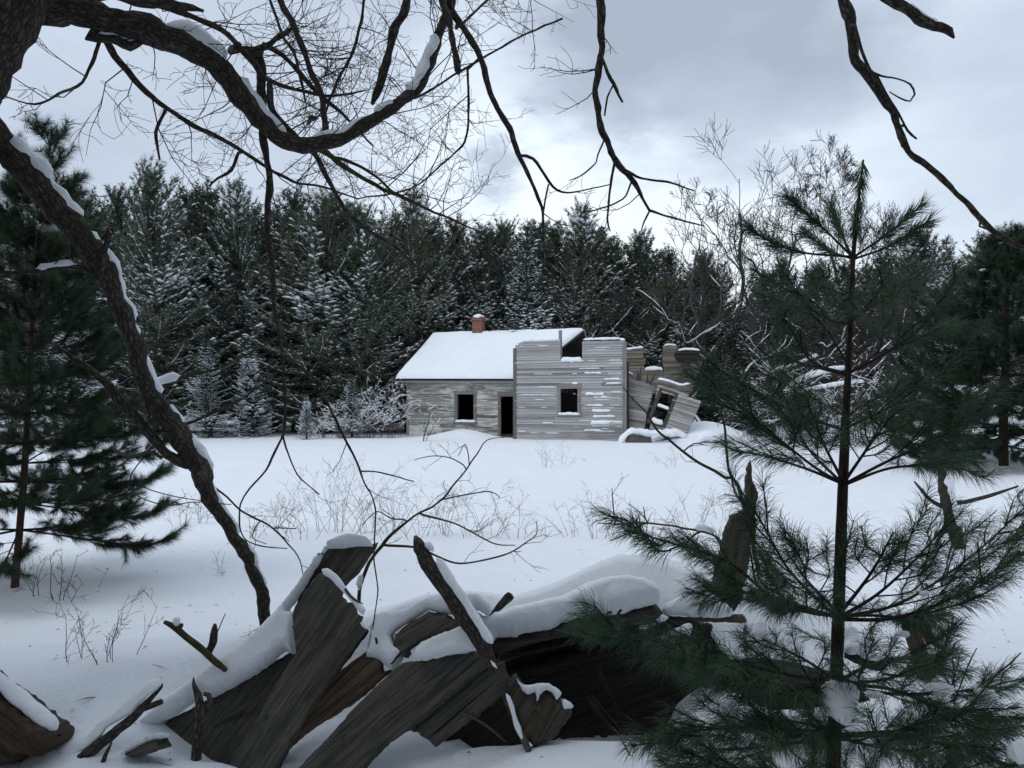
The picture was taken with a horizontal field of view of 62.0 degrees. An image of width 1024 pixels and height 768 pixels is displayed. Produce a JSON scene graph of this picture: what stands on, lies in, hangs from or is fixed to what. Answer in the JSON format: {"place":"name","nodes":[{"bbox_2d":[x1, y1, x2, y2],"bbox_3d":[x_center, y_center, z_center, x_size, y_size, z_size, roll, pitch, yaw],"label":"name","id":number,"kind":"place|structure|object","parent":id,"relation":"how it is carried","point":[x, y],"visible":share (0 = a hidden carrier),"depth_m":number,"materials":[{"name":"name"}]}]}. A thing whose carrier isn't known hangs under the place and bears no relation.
{"place":"outdoors","nodes":[
{"label":"outdoors","id":0,"kind":"place"},
{"bbox_2d":[0,411,1023,767],"bbox_3d":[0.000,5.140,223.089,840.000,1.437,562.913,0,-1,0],"label":"ground","id":1,"kind":"structure","parent":0,"point":[190,587],"depth_m":9.39,"materials":[{"name":"snow"}]},
{"bbox_2d":[0,670,74,765],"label":"log","id":2,"kind":"object","parent":1,"relation":"on","point":[32,725],"visible":1,"depth_m":3.89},
{"bbox_2d":[0,218,84,430],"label":"pine tree","id":3,"kind":"object","parent":1,"relation":"on","point":[9,420],"visible":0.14,"depth_m":36.70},
{"bbox_2d":[0,213,126,435],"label":"pine tree","id":4,"kind":"object","parent":1,"relation":"on","point":[17,389],"depth_m":38.36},
{"bbox_2d":[31,275,128,441],"bbox_3d":[-16.788,-1.016,33.018,3.394,7.135,3.180,1,-1,-34],"label":"spruce tree","id":5,"kind":"object","parent":1,"relation":"on","point":[96,387],"visible":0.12,"depth_m":32.73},
{"bbox_2d":[15,183,146,427],"bbox_3d":[-20.024,-3.301,39.874,7.133,12.299,7.685,0,-1,-4],"label":"pine tree","id":6,"kind":"object","parent":1,"relation":"on","point":[84,206],"visible":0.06,"depth_m":39.80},
{"bbox_2d":[33,582,128,664],"bbox_3d":[-2.360,1.333,4.720,0.459,0.500,0.274,0,-1,0],"label":"bare twig","id":7,"kind":"object","parent":1,"relation":"on","point":[78,627],"visible":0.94,"depth_m":4.72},
{"bbox_2d":[0,105,193,587],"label":"young pine","id":8,"kind":"object","parent":1,"relation":"on","point":[71,301],"visible":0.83,"depth_m":7.72,"materials":[{"name":"green plant"}]},
{"bbox_2d":[57,679,163,762],"bbox_3d":[-1.901,1.616,4.011,0.491,0.390,0.145,0,-1,-12],"label":"forked branch","id":9,"kind":"object","parent":1,"relation":"on","point":[94,741],"visible":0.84,"depth_m":4.02,"materials":[{"name":"brown plant"}]},
{"bbox_2d":[70,586,162,664],"bbox_3d":[-2.094,1.323,4.686,0.316,0.479,0.522,0,-1,27],"label":"bare twig","id":10,"kind":"object","parent":1,"relation":"on","point":[116,629],"visible":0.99,"depth_m":4.62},
{"bbox_2d":[85,182,182,427],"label":"pine tree","id":11,"kind":"object","parent":1,"relation":"on","point":[117,202],"visible":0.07,"depth_m":41.87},
{"bbox_2d":[120,732,171,755],"bbox_3d":[-1.719,1.692,4.017,0.230,0.127,0.131,0,-1,0],"label":"wood chunk","id":12,"kind":"object","parent":1,"relation":"on","point":[157,741],"visible":1,"depth_m":3.98,"materials":[{"name":"brown wood"}]},
{"bbox_2d":[95,152,242,433],"bbox_3d":[-15.632,-3.872,38.977,6.562,13.427,7.098,0,-1,24],"label":"pine tree","id":13,"kind":"object","parent":1,"relation":"on","point":[149,204],"visible":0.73,"depth_m":38.49,"materials":[{"name":"plant"}]},
{"bbox_2d":[122,178,241,425],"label":"pine tree","id":14,"kind":"object","parent":1,"relation":"on","point":[185,198],"visible":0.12,"depth_m":41.53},
{"bbox_2d":[191,677,203,760],"bbox_3d":[-1.514,1.613,4.093,0.065,0.391,0.069,0,-1,0],"label":"stake","id":15,"kind":"object","parent":1,"relation":"on","point":[196,752],"visible":1,"depth_m":4.08,"materials":[{"name":"brown wood"}]},
{"bbox_2d":[140,177,280,432],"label":"pine tree","id":16,"kind":"object","parent":1,"relation":"on","point":[208,196],"visible":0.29,"depth_m":41.16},
{"bbox_2d":[183,337,241,437],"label":"spruce tree","id":17,"kind":"object","parent":1,"relation":"on","point":[208,400],"visible":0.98,"depth_m":36.90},
{"bbox_2d":[176,171,302,432],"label":"pine tree","id":18,"kind":"object","parent":1,"relation":"on","point":[234,196],"visible":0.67,"depth_m":40.38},
{"bbox_2d":[224,348,279,437],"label":"spruce tree","id":19,"kind":"object","parent":1,"relation":"on","point":[250,362],"visible":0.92,"depth_m":37.86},
{"bbox_2d":[139,533,378,764],"bbox_3d":[-1.336,1.388,4.462,1.266,1.193,0.262,0,-1,-13],"label":"board","id":20,"kind":"object","parent":1,"relation":"on","point":[254,665],"visible":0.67,"depth_m":4.38,"materials":[{"name":"brown wood"}]},
{"bbox_2d":[163,617,227,671],"bbox_3d":[-1.597,1.316,4.299,0.324,0.279,0.038,0,-1,0],"label":"stick","id":21,"kind":"object","parent":20,"relation":"on","point":[176,626],"visible":1,"depth_m":4.29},
{"bbox_2d":[216,206,353,431],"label":"pine tree","id":22,"kind":"object","parent":1,"relation":"on","point":[275,227],"visible":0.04,"depth_m":43.50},
{"bbox_2d":[219,185,363,432],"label":"pine tree","id":23,"kind":"object","parent":1,"relation":"on","point":[277,236],"visible":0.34,"depth_m":41.01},
{"bbox_2d":[229,568,368,767],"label":"board","id":24,"kind":"object","parent":1,"relation":"on","point":[270,737],"visible":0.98,"depth_m":4.25,"materials":[{"name":"brown wood"}]},
{"bbox_2d":[220,187,390,433],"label":"pine tree","id":25,"kind":"object","parent":1,"relation":"on","point":[328,228],"visible":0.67,"depth_m":40.06,"materials":[{"name":"plant"}]},
{"bbox_2d":[292,396,319,439],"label":"spruce tree","id":26,"kind":"object","parent":1,"relation":"on","point":[302,419],"visible":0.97,"depth_m":35.17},
{"bbox_2d":[266,195,415,431],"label":"pine tree","id":27,"kind":"object","parent":1,"relation":"on","point":[331,356],"visible":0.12,"depth_m":41.39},
{"bbox_2d":[291,652,391,747],"bbox_3d":[-0.952,1.689,4.373,0.698,0.617,0.145,0,-1,-12],"label":"board","id":28,"kind":"object","parent":1,"relation":"on","point":[353,682],"visible":0.82,"depth_m":4.35,"materials":[{"name":"brown wood"}]},
{"bbox_2d":[319,401,371,438],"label":"shrub","id":29,"kind":"object","parent":1,"relation":"on","point":[343,424],"visible":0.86,"depth_m":36.12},
{"bbox_2d":[294,448,414,532],"bbox_3d":[-2.004,1.389,10.869,1.557,1.106,1.112,0,-1,-18],"label":"dry weed","id":30,"kind":"object","parent":1,"relation":"on","point":[349,494],"visible":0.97,"depth_m":10.93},
{"bbox_2d":[335,373,376,437],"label":"spruce tree","id":31,"kind":"object","parent":1,"relation":"on","point":[351,406],"visible":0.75,"depth_m":37.03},
{"bbox_2d":[296,200,423,433],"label":"pine tree","id":32,"kind":"object","parent":1,"relation":"on","point":[362,243],"visible":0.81,"depth_m":40.44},
{"bbox_2d":[316,386,406,437],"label":"shrub","id":33,"kind":"object","parent":1,"relation":"on","point":[370,420],"visible":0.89,"depth_m":36.39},
{"bbox_2d":[368,209,405,417],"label":"pine tree","id":34,"kind":"object","parent":1,"relation":"on","point":[382,223],"visible":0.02,"depth_m":54.64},
{"bbox_2d":[345,366,439,437],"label":"shrub","id":35,"kind":"object","parent":1,"relation":"on","point":[400,419],"visible":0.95,"depth_m":36.76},
{"bbox_2d":[299,626,486,767],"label":"board","id":36,"kind":"object","parent":1,"relation":"on","point":[349,742],"visible":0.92,"depth_m":4.17,"materials":[{"name":"brown wood"}]},
{"bbox_2d":[413,535,498,671],"bbox_3d":[-0.279,1.066,4.120,0.436,0.643,0.142,0,-1,12],"label":"broken branch","id":37,"kind":"object","parent":36,"relation":"on","point":[450,590],"visible":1,"depth_m":4.10,"materials":[{"name":"brown plant"}]},
{"bbox_2d":[357,179,470,431],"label":"pine tree","id":38,"kind":"object","parent":1,"relation":"on","point":[429,311],"visible":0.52,"depth_m":42.60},
{"bbox_2d":[379,215,489,414],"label":"pine tree","id":39,"kind":"object","parent":1,"relation":"on","point":[448,267],"visible":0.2,"depth_m":44.38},
{"bbox_2d":[392,212,513,400],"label":"pine tree","id":40,"kind":"object","parent":1,"relation":"on","point":[449,232],"visible":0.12,"depth_m":45.41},
{"bbox_2d":[356,437,561,601],"bbox_3d":[-0.315,0.797,4.962,1.204,0.970,0.378,0,-1,0],"label":"sapling","id":41,"kind":"object","parent":1,"relation":"on","point":[360,580],"visible":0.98,"depth_m":4.99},
{"bbox_2d":[409,660,509,746],"bbox_3d":[-0.268,1.589,4.263,0.544,0.414,0.125,0,-1,-9],"label":"board","id":42,"kind":"object","parent":1,"relation":"on","point":[479,694],"visible":0.91,"depth_m":4.23,"materials":[{"name":"brown wood"}]},
{"bbox_2d":[430,222,525,331],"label":"pine tree","id":43,"kind":"object","parent":1,"relation":"on","point":[486,248],"visible":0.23,"depth_m":45.56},
{"bbox_2d":[446,698,521,747],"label":"board","id":44,"kind":"object","parent":1,"relation":"on","point":[476,734],"visible":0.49,"depth_m":4.37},
{"bbox_2d":[470,213,545,330],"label":"pine tree","id":45,"kind":"object","parent":1,"relation":"on","point":[506,232],"visible":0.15,"depth_m":46.76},
{"bbox_2d":[0,0,1023,667],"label":"old tree","id":46,"kind":"object","parent":1,"relation":"on","point":[22,22],"visible":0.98,"depth_m":4.22,"materials":[{"name":"brown plant"}]},
{"bbox_2d":[130,445,231,516],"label":"hanging twig","id":47,"kind":"object","parent":46,"relation":"hanging from","point":[150,448],"visible":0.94,"depth_m":4.55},
{"bbox_2d":[217,488,307,573],"bbox_3d":[-1.411,0.843,4.875,0.506,0.512,0.365,1,-1,-32],"label":"hanging twig","id":48,"kind":"object","parent":46,"relation":"hanging from","point":[255,518],"visible":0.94,"depth_m":4.89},
{"bbox_2d":[501,692,531,751],"bbox_3d":[0.015,1.601,4.036,0.159,0.276,0.067,0,-1,20],"label":"stick","id":49,"kind":"object","parent":1,"relation":"on","point":[517,724],"visible":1,"depth_m":4.02,"materials":[{"name":"brown wood"}]},
{"bbox_2d":[469,217,575,419],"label":"spruce tree","id":50,"kind":"object","parent":1,"relation":"on","point":[528,322],"visible":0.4,"depth_m":43.18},
{"bbox_2d":[478,218,586,326],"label":"pine tree","id":51,"kind":"object","parent":1,"relation":"on","point":[539,226],"visible":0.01,"depth_m":50.51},
{"bbox_2d":[506,673,572,746],"bbox_3d":[0.135,1.586,4.144,0.327,0.339,0.197,0,-1,0],"label":"rotten board","id":52,"kind":"object","parent":1,"relation":"on","point":[543,711],"visible":0.97,"depth_m":4.08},
{"bbox_2d":[502,220,593,394],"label":"pine tree","id":53,"kind":"object","parent":1,"relation":"on","point":[556,242],"visible":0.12,"depth_m":46.53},
{"bbox_2d":[395,314,701,440],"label":"abandoned house","id":54,"kind":"structure","parent":1,"relation":"on","point":[534,378],"depth_m":35.44,"materials":[{"name":"wood"}]},
{"bbox_2d":[453,391,476,422],"bbox_3d":[-2.057,1.025,37.630,1.105,1.417,0.225,0,-1,17],"label":"window frame","id":55,"kind":"structure","parent":54,"relation":"in","point":[456,393],"depth_m":37.61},
{"bbox_2d":[556,382,581,415],"bbox_3d":[2.310,0.600,34.529,1.051,1.395,0.215,0,-1,17],"label":"window frame","id":56,"kind":"structure","parent":54,"relation":"in","point":[574,385],"depth_m":34.46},
{"bbox_2d":[478,575,662,653],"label":"beam","id":57,"kind":"structure","parent":1,"relation":"on","point":[516,626],"depth_m":4.48,"materials":[{"name":"brown wood"}]},
{"bbox_2d":[366,592,491,670],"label":"beam","id":58,"kind":"structure","parent":57,"relation":"attached to","point":[388,649],"depth_m":4.36,"materials":[{"name":"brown wood"}]},
{"bbox_2d":[496,628,636,662],"bbox_3d":[0.306,1.460,4.743,0.794,0.206,0.085,0,-1,0],"label":"board","id":59,"kind":"object","parent":57,"relation":"attached to","point":[508,656],"visible":0.64,"depth_m":4.72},
{"bbox_2d":[639,614,691,642],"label":"board","id":60,"kind":"object","parent":57,"relation":"on","point":[685,624],"visible":0.24,"depth_m":4.69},
{"bbox_2d":[523,194,637,393],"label":"pine tree","id":61,"kind":"object","parent":1,"relation":"on","point":[576,220],"visible":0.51,"depth_m":44.52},
{"bbox_2d":[540,285,643,340],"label":"bare tree","id":62,"kind":"object","parent":1,"relation":"on","point":[625,297],"visible":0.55,"depth_m":43.37,"materials":[{"name":"grey plant"}]},
{"bbox_2d":[547,224,641,390],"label":"pine tree","id":63,"kind":"object","parent":1,"relation":"on","point":[598,275],"visible":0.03,"depth_m":46.28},
{"bbox_2d":[493,614,714,739],"bbox_3d":[0.527,1.716,4.978,1.419,0.745,0.127,0,-1,0],"label":"rotten board","id":64,"kind":"object","parent":1,"relation":"on","point":[635,693],"visible":0.38,"depth_m":4.93,"materials":[{"name":"wood"}]},
{"bbox_2d":[510,645,628,682],"bbox_3d":[0.329,1.608,4.877,0.681,0.236,0.086,0,-1,2],"label":"board","id":65,"kind":"object","parent":64,"relation":"on","point":[530,671],"visible":0.88,"depth_m":4.84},
{"bbox_2d":[663,592,770,648],"bbox_3d":[1.147,1.289,4.817,0.602,0.290,0.405,0,-1,15],"label":"board","id":66,"kind":"object","parent":64,"relation":"on","point":[679,608],"visible":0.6,"depth_m":4.70,"materials":[{"name":"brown wood"}]},
{"bbox_2d":[711,460,757,611],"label":"broken slab","id":67,"kind":"structure","parent":66,"relation":"on","point":[730,532],"depth_m":4.80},
{"bbox_2d":[584,694,623,734],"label":"board","id":68,"kind":"object","parent":1,"relation":"on","point":[592,702],"visible":0.96,"depth_m":4.69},
{"bbox_2d":[583,237,660,416],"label":"pine tree","id":69,"kind":"object","parent":1,"relation":"on","point":[618,255],"visible":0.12,"depth_m":45.32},
{"bbox_2d":[591,297,671,402],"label":"bare tree","id":70,"kind":"object","parent":1,"relation":"on","point":[642,333],"visible":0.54,"depth_m":42.20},
{"bbox_2d":[596,279,696,366],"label":"bare tree","id":71,"kind":"object","parent":1,"relation":"on","point":[639,309],"visible":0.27,"depth_m":43.28,"materials":[{"name":"grey plant"}]},
{"bbox_2d":[618,427,675,442],"bbox_3d":[5.139,2.033,32.409,2.195,0.790,0.523,0,-1,0],"label":"debris panel","id":72,"kind":"object","parent":1,"relation":"on","point":[631,438],"visible":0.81,"depth_m":32.29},
{"bbox_2d":[605,226,689,417],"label":"pine tree","id":73,"kind":"object","parent":1,"relation":"on","point":[641,239],"visible":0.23,"depth_m":45.49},
{"bbox_2d":[597,475,721,542],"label":"sapling","id":74,"kind":"object","parent":1,"relation":"on","point":[698,528],"visible":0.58,"depth_m":5.59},
{"bbox_2d":[645,242,694,421],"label":"pine tree","id":75,"kind":"object","parent":1,"relation":"on","point":[668,259],"visible":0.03,"depth_m":46.61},
{"bbox_2d":[624,274,720,426],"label":"pine tree","id":76,"kind":"object","parent":1,"relation":"on","point":[675,337],"visible":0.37,"depth_m":42.51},
{"bbox_2d":[622,386,758,571],"bbox_3d":[0.901,0.486,4.328,0.704,0.954,0.206,0,-1,15],"label":"sapling","id":77,"kind":"object","parent":1,"relation":"on","point":[686,453],"visible":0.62,"depth_m":4.32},
{"bbox_2d":[628,188,776,348],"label":"bare tree","id":78,"kind":"object","parent":1,"relation":"on","point":[700,299],"visible":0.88,"depth_m":40.07,"materials":[{"name":"grey plant"}]},
{"bbox_2d":[652,247,755,420],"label":"pine tree","id":79,"kind":"object","parent":1,"relation":"on","point":[698,282],"visible":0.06,"depth_m":45.50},
{"bbox_2d":[667,295,755,425],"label":"pine tree","id":80,"kind":"object","parent":1,"relation":"on","point":[717,331],"visible":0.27,"depth_m":42.26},
{"bbox_2d":[705,262,755,423],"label":"pine tree","id":81,"kind":"object","parent":1,"relation":"on","point":[730,307],"visible":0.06,"depth_m":47.70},
{"bbox_2d":[666,114,810,427],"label":"bare tree","id":82,"kind":"object","parent":1,"relation":"on","point":[743,285],"visible":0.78,"depth_m":42.50,"materials":[{"name":"grey plant"}]},
{"bbox_2d":[681,297,825,425],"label":"bare tree","id":83,"kind":"object","parent":1,"relation":"on","point":[749,366],"visible":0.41,"depth_m":40.16,"materials":[{"name":"grey plant"}]},
{"bbox_2d":[692,259,816,382],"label":"bare tree","id":84,"kind":"object","parent":1,"relation":"on","point":[767,336],"visible":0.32,"depth_m":41.33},
{"bbox_2d":[721,288,815,425],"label":"pine tree","id":85,"kind":"object","parent":1,"relation":"on","point":[769,339],"visible":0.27,"depth_m":41.62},
{"bbox_2d":[695,143,864,415],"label":"bare tree","id":86,"kind":"object","parent":1,"relation":"on","point":[839,158],"visible":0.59,"depth_m":45.04,"materials":[{"name":"grey plant"}]},
{"bbox_2d":[756,255,817,389],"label":"pine tree","id":87,"kind":"object","parent":1,"relation":"on","point":[782,266],"visible":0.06,"depth_m":46.99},
{"bbox_2d":[553,159,1023,767],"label":"young pine","id":88,"kind":"object","parent":1,"relation":"on","point":[831,697],"visible":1,"depth_m":2.76,"materials":[{"name":"green plant"}]},
{"bbox_2d":[748,338,832,433],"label":"bare tree","id":89,"kind":"object","parent":1,"relation":"on","point":[811,363],"visible":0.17,"depth_m":36.16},
{"bbox_2d":[783,365,844,395],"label":"fallen branch","id":90,"kind":"object","parent":89,"relation":"attached to","point":[819,373],"visible":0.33,"depth_m":34.87,"materials":[{"name":"grey plant"}]},
{"bbox_2d":[728,304,854,432],"bbox_3d":[12.606,-0.672,37.873,5.775,5.920,2.871,0,-1,0],"label":"bare tree","id":91,"kind":"object","parent":1,"relation":"on","point":[750,321],"visible":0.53,"depth_m":37.80,"materials":[{"name":"grey plant"}]},
{"bbox_2d":[744,657,867,709],"bbox_3d":[1.402,1.454,4.154,0.602,0.176,0.408,0,-1,0],"label":"log","id":92,"kind":"object","parent":1,"relation":"on","point":[804,674],"visible":0.09,"depth_m":3.99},
{"bbox_2d":[790,259,841,406],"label":"pine tree","id":93,"kind":"object","parent":1,"relation":"on","point":[818,266],"visible":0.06,"depth_m":47.68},
{"bbox_2d":[779,323,864,422],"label":"bare tree","id":94,"kind":"object","parent":1,"relation":"on","point":[829,349],"visible":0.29,"depth_m":38.41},
{"bbox_2d":[780,292,867,420],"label":"pine tree","id":95,"kind":"object","parent":1,"relation":"on","point":[815,338],"visible":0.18,"depth_m":41.61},
{"bbox_2d":[718,130,944,415],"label":"bare tree","id":96,"kind":"object","parent":1,"relation":"on","point":[845,174],"visible":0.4,"depth_m":46.39,"materials":[{"name":"grey plant"}]},
{"bbox_2d":[775,288,887,410],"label":"bare tree","id":97,"kind":"object","parent":1,"relation":"on","point":[842,338],"visible":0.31,"depth_m":36.06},
{"bbox_2d":[809,258,871,402],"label":"pine tree","id":98,"kind":"object","parent":1,"relation":"on","point":[844,269],"visible":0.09,"depth_m":45.86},
{"bbox_2d":[802,340,896,443],"bbox_3d":[11.933,0.251,28.828,3.794,3.618,4.156,0,-1,0],"label":"shrub","id":99,"kind":"object","parent":1,"relation":"on","point":[842,391],"visible":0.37,"depth_m":29.22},
{"bbox_2d":[819,338,886,412],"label":"bare tree","id":100,"kind":"object","parent":1,"relation":"on","point":[857,363],"visible":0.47,"depth_m":35.08,"materials":[{"name":"grey plant"}]},
{"bbox_2d":[824,284,890,411],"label":"pine tree","id":101,"kind":"object","parent":1,"relation":"on","point":[868,312],"visible":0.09,"depth_m":41.67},
{"bbox_2d":[844,625,884,670],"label":"board","id":102,"kind":"object","parent":1,"relation":"on","point":[849,640],"visible":0.61,"depth_m":4.24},
{"bbox_2d":[838,249,896,403],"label":"pine tree","id":103,"kind":"object","parent":1,"relation":"on","point":[879,259],"visible":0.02,"depth_m":43.72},
{"bbox_2d":[814,269,935,415],"bbox_3d":[15.534,-1.621,36.785,5.188,6.734,3.254,0,-1,14],"label":"bare tree","id":104,"kind":"object","parent":1,"relation":"on","point":[903,309],"visible":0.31,"depth_m":36.58,"materials":[{"name":"grey plant"}]},
{"bbox_2d":[852,315,916,423],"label":"tree","id":105,"kind":"object","parent":1,"relation":"on","point":[870,346],"visible":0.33,"depth_m":35.76,"materials":[{"name":"green plant"}]},
{"bbox_2d":[856,315,927,397],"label":"bare tree","id":106,"kind":"object","parent":1,"relation":"on","point":[877,363],"visible":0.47,"depth_m":31.73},
{"bbox_2d":[854,229,936,393],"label":"pine tree","id":107,"kind":"object","parent":1,"relation":"on","point":[898,258],"visible":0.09,"depth_m":41.64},
{"bbox_2d":[865,282,962,407],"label":"pine tree","id":108,"kind":"object","parent":1,"relation":"on","point":[913,297],"visible":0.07,"depth_m":39.63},
{"bbox_2d":[864,223,989,374],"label":"pine tree","id":109,"kind":"object","parent":1,"relation":"on","point":[928,243],"visible":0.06,"depth_m":41.47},
{"bbox_2d":[891,269,1000,404],"bbox_3d":[15.825,-1.202,31.054,3.867,6.045,4.060,0,-1,22],"label":"pine tree","id":110,"kind":"object","parent":1,"relation":"on","point":[939,279],"visible":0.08,"depth_m":31.21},
{"bbox_2d":[875,222,1023,465],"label":"broad pine","id":111,"kind":"object","parent":1,"relation":"on","point":[1009,263],"visible":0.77,"depth_m":19.75,"materials":[{"name":"green plant"}]},
{"bbox_2d":[914,444,1018,548],"bbox_3d":[5.151,1.308,9.614,1.193,1.284,0.197,0,-1,0],"label":"dead stem","id":112,"kind":"object","parent":1,"relation":"on","point":[946,487],"visible":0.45,"depth_m":9.59,"materials":[{"name":"wood"}]},
{"bbox_2d":[947,228,1021,378],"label":"pine tree","id":113,"kind":"object","parent":1,"relation":"on","point":[980,238],"depth_m":41.95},
{"bbox_2d":[961,271,1023,417],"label":"pine tree","id":114,"kind":"object","parent":1,"relation":"on","point":[1018,368],"visible":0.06,"depth_m":29.83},
{"bbox_2d":[0,0,1023,352],"label":"sky","id":115,"kind":"structure","parent":0,"point":[780,72],"materials":[{"name":"grey"}]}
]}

